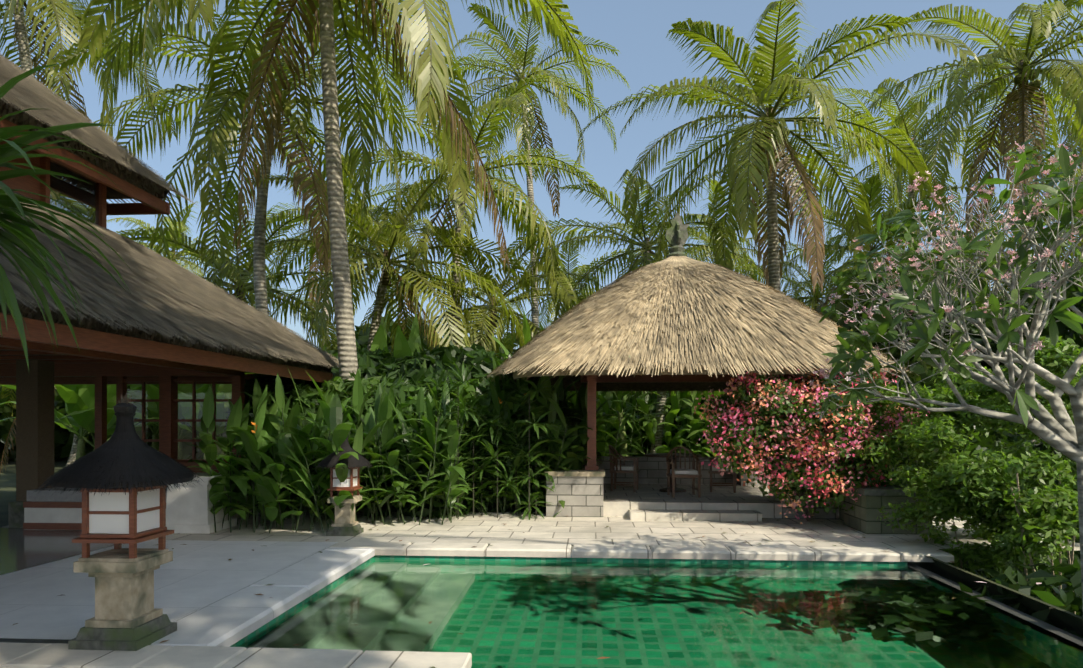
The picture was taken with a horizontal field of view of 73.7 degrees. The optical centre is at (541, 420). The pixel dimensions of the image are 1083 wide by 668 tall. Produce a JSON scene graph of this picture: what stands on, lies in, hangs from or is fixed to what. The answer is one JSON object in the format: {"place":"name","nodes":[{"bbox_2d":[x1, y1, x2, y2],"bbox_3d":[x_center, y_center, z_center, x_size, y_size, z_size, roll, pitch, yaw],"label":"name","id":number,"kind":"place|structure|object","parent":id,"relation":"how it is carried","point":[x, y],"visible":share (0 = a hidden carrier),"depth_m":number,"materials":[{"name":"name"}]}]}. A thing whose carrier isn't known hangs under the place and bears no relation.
{"place":"outdoors","nodes":[
{"label":"outdoors","id":0,"kind":"place"},
{"bbox_2d":[0,510,1079,665],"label":"deck pavement","id":1,"kind":"structure","parent":0,"point":[199,571],"depth_m":9.95,"materials":[{"name":"stone"}]},
{"bbox_2d":[0,638,68,643],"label":"drain gap","id":2,"kind":"object","parent":1,"relation":"on","point":[16,640],"depth_m":5.51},
{"bbox_2d":[68,485,176,650],"bbox_3d":[-3.181,1.070,5.515,0.518,1.231,0.518,0,0,4],"label":"lantern","id":3,"kind":"object","parent":1,"relation":"on","point":[128,616],"visible":0.85,"depth_m":5.35,"materials":[{"name":"stone"}]},
{"bbox_2d":[33,392,201,495],"bbox_3d":[-3.179,0.145,5.516,1.042,0.765,1.041,0,0,4],"label":"lantern roof","id":4,"kind":"object","parent":3,"relation":"on","point":[124,456],"visible":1,"depth_m":5.28,"materials":[{"name":"black wicker"}]},
{"bbox_2d":[0,116,332,533],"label":"house","id":5,"kind":"structure","parent":1,"relation":"on","point":[100,360],"depth_m":11.31,"materials":[{"name":"brown paint"}]},
{"bbox_2d":[0,52,338,372],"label":"thatch roof","id":6,"kind":"object","parent":5,"relation":"on","point":[162,299],"visible":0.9,"depth_m":9.70,"materials":[{"name":"brown wicker"}]},
{"bbox_2d":[326,467,363,535],"bbox_3d":[-2.917,1.169,10.726,0.426,1.033,0.426,0,0,4],"label":"lantern","id":7,"kind":"object","parent":1,"relation":"on","point":[345,524],"visible":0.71,"depth_m":10.59,"materials":[{"name":"stone"}]},
{"bbox_2d":[316,434,372,469],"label":"lantern roof","id":8,"kind":"structure","parent":7,"relation":"on","point":[331,460],"depth_m":10.50,"materials":[{"name":"grey wicker"}]},
{"bbox_2d":[0,542,953,667],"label":"coping stones","id":9,"kind":"object","parent":1,"relation":"on","point":[208,636],"visible":0.98,"depth_m":6.46,"materials":[{"name":"beige stone"}]},
{"bbox_2d":[544,374,840,520],"bbox_3d":[2.765,-0.577,14.730,6.051,4.545,6.051,0,0,4],"label":"gazebo","id":10,"kind":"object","parent":1,"relation":"on","point":[586,491],"depth_m":12.96,"materials":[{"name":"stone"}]},
{"bbox_2d":[609,445,738,497],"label":"chairs","id":11,"kind":"object","parent":10,"relation":"on","point":[673,472],"visible":0.85,"depth_m":14.32,"materials":[{"name":"wood"}]},
{"bbox_2d":[484,256,914,394],"bbox_3d":[2.753,-1.979,14.735,7.624,2.671,7.581,0,0,4],"label":"thatched roof","id":12,"kind":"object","parent":10,"relation":"on","point":[677,315],"visible":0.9,"depth_m":12.05,"materials":[{"name":"beige wicker"}]},
{"bbox_2d":[665,212,689,257],"bbox_3d":[2.775,-3.774,14.729,0.519,0.960,0.440,0,0,4],"label":"roof finial","id":13,"kind":"object","parent":12,"relation":"on","point":[676,236],"visible":0.92,"depth_m":14.69,"materials":[{"name":"grey stone"}]},
{"bbox_2d":[839,484,932,534],"bbox_3d":[5.405,1.353,12.322,1.040,0.665,3.370,0,0,4],"label":"stone planter","id":14,"kind":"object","parent":1,"relation":"on","point":[864,514],"depth_m":10.71,"materials":[{"name":"grey stone"}]},
{"bbox_2d":[0,441,1082,635],"bbox_3d":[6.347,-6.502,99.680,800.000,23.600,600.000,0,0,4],"label":"ground","id":15,"kind":"structure","parent":0,"point":[1058,617],"depth_m":8.54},
{"bbox_2d":[10,0,33,76],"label":"palm trunk","id":16,"kind":"object","parent":15,"relation":"on","point":[23,45],"visible":0.12,"depth_m":19.71,"materials":[{"name":"grey plant"}]},
{"bbox_2d":[0,0,237,154],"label":"palm fronds","id":17,"kind":"object","parent":16,"relation":"attached to","point":[58,8],"visible":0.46,"depth_m":20.91,"materials":[{"name":"green plant"}]},
{"bbox_2d":[0,63,128,369],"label":"fronds","id":18,"kind":"object","parent":15,"relation":"on","point":[19,233],"visible":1,"depth_m":4.48,"materials":[{"name":"green plant"}]},
{"bbox_2d":[0,309,530,460],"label":"banana","id":19,"kind":"object","parent":15,"relation":"on","point":[79,399],"depth_m":17.47,"materials":[{"name":"green plant"}]},
{"bbox_2d":[319,0,364,513],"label":"palm trunk","id":20,"kind":"object","parent":15,"relation":"on","point":[346,344],"visible":0.69,"depth_m":13.20,"materials":[{"name":"grey plant"}]},
{"bbox_2d":[2,0,594,269],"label":"palm fronds","id":21,"kind":"object","parent":20,"relation":"attached to","point":[430,70],"visible":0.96,"depth_m":13.82,"materials":[{"name":"green plant"}]},
{"bbox_2d":[207,394,586,532],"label":"hedge stems","id":22,"kind":"object","parent":15,"relation":"on","point":[377,511],"visible":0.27,"depth_m":11.83,"materials":[{"name":"green plant"}]},
{"bbox_2d":[181,340,627,525],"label":"shrubs","id":23,"kind":"object","parent":15,"relation":"on","point":[390,394],"visible":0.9,"depth_m":12.34,"materials":[{"name":"green plant"}]},
{"bbox_2d":[251,394,524,432],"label":"heliconia flowers","id":24,"kind":"object","parent":23,"relation":"on","point":[253,423],"visible":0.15,"depth_m":10.82,"materials":[{"name":"green plant"}]},
{"bbox_2d":[0,303,1049,514],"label":"background foliage","id":25,"kind":"object","parent":15,"relation":"on","point":[63,439],"depth_m":27.70,"materials":[{"name":"green plant"}]},
{"bbox_2d":[0,0,1082,472],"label":"palm","id":26,"kind":"object","parent":15,"relation":"on","point":[566,290],"depth_m":21.61,"materials":[{"name":"green plant"}]},
{"bbox_2d":[566,391,734,457],"bbox_3d":[4.299,-0.588,26.214,13.174,5.304,7.811,0,0,4],"label":"hedge","id":27,"kind":"object","parent":15,"relation":"on","point":[648,427],"depth_m":24.47,"materials":[{"name":"green plant"}]},
{"bbox_2d":[230,555,1082,667],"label":"pool shell","id":28,"kind":"object","parent":15,"relation":"in","point":[1047,626],"visible":0.06,"depth_m":9.16,"materials":[{"name":"tile"}]},
{"bbox_2d":[238,559,1082,667],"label":"pool water","id":29,"kind":"structure","parent":28,"relation":"in","point":[520,614],"depth_m":6.69,"materials":[{"name":"green liquid"}]},
{"bbox_2d":[13,515,1054,667],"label":"fallen leaf litter","id":30,"kind":"object","parent":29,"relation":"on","point":[622,545],"visible":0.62,"depth_m":8.15,"materials":[{"name":"brown plant"}]},
{"bbox_2d":[754,107,787,291],"bbox_3d":[6.308,-3.169,19.712,0.959,10.741,0.800,0,0,25],"label":"palm trunk","id":31,"kind":"object","parent":15,"relation":"on","point":[773,250],"visible":0.33,"depth_m":19.74,"materials":[{"name":"brown plant"}]},
{"bbox_2d":[579,0,978,291],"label":"palm fronds","id":32,"kind":"object","parent":31,"relation":"attached to","point":[767,87],"visible":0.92,"depth_m":19.01,"materials":[{"name":"green plant"}]},
{"bbox_2d":[694,363,929,523],"bbox_3d":[4.393,0.325,11.710,3.689,2.755,2.631,0,0,4],"label":"bougainvillea","id":33,"kind":"object","parent":15,"relation":"on","point":[762,430],"depth_m":11.24,"materials":[{"name":"pink plant"}]},
{"bbox_2d":[801,260,1082,638],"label":"shrub","id":34,"kind":"object","parent":15,"relation":"on","point":[963,465],"depth_m":9.33,"materials":[{"name":"green plant"}]},
{"bbox_2d":[809,137,1082,607],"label":"frangipani","id":35,"kind":"object","parent":15,"relation":"on","point":[917,327],"depth_m":5.93,"materials":[{"name":"green plant"}]},
{"bbox_2d":[1011,59,1040,442],"bbox_3d":[15.193,-3.271,22.405,1.004,15.944,0.912,0,0,25],"label":"palm trunk","id":36,"kind":"object","parent":15,"relation":"on","point":[1018,80],"visible":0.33,"depth_m":22.41,"materials":[{"name":"brown plant"}]},
{"bbox_2d":[853,0,1082,249],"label":"palm fronds","id":37,"kind":"object","parent":36,"relation":"attached to","point":[1031,42],"visible":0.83,"depth_m":21.92,"materials":[{"name":"green plant"}]},
{"bbox_2d":[0,0,1082,556],"label":"sky","id":38,"kind":"structure","parent":0,"point":[639,29],"materials":[{"name":"blue"}]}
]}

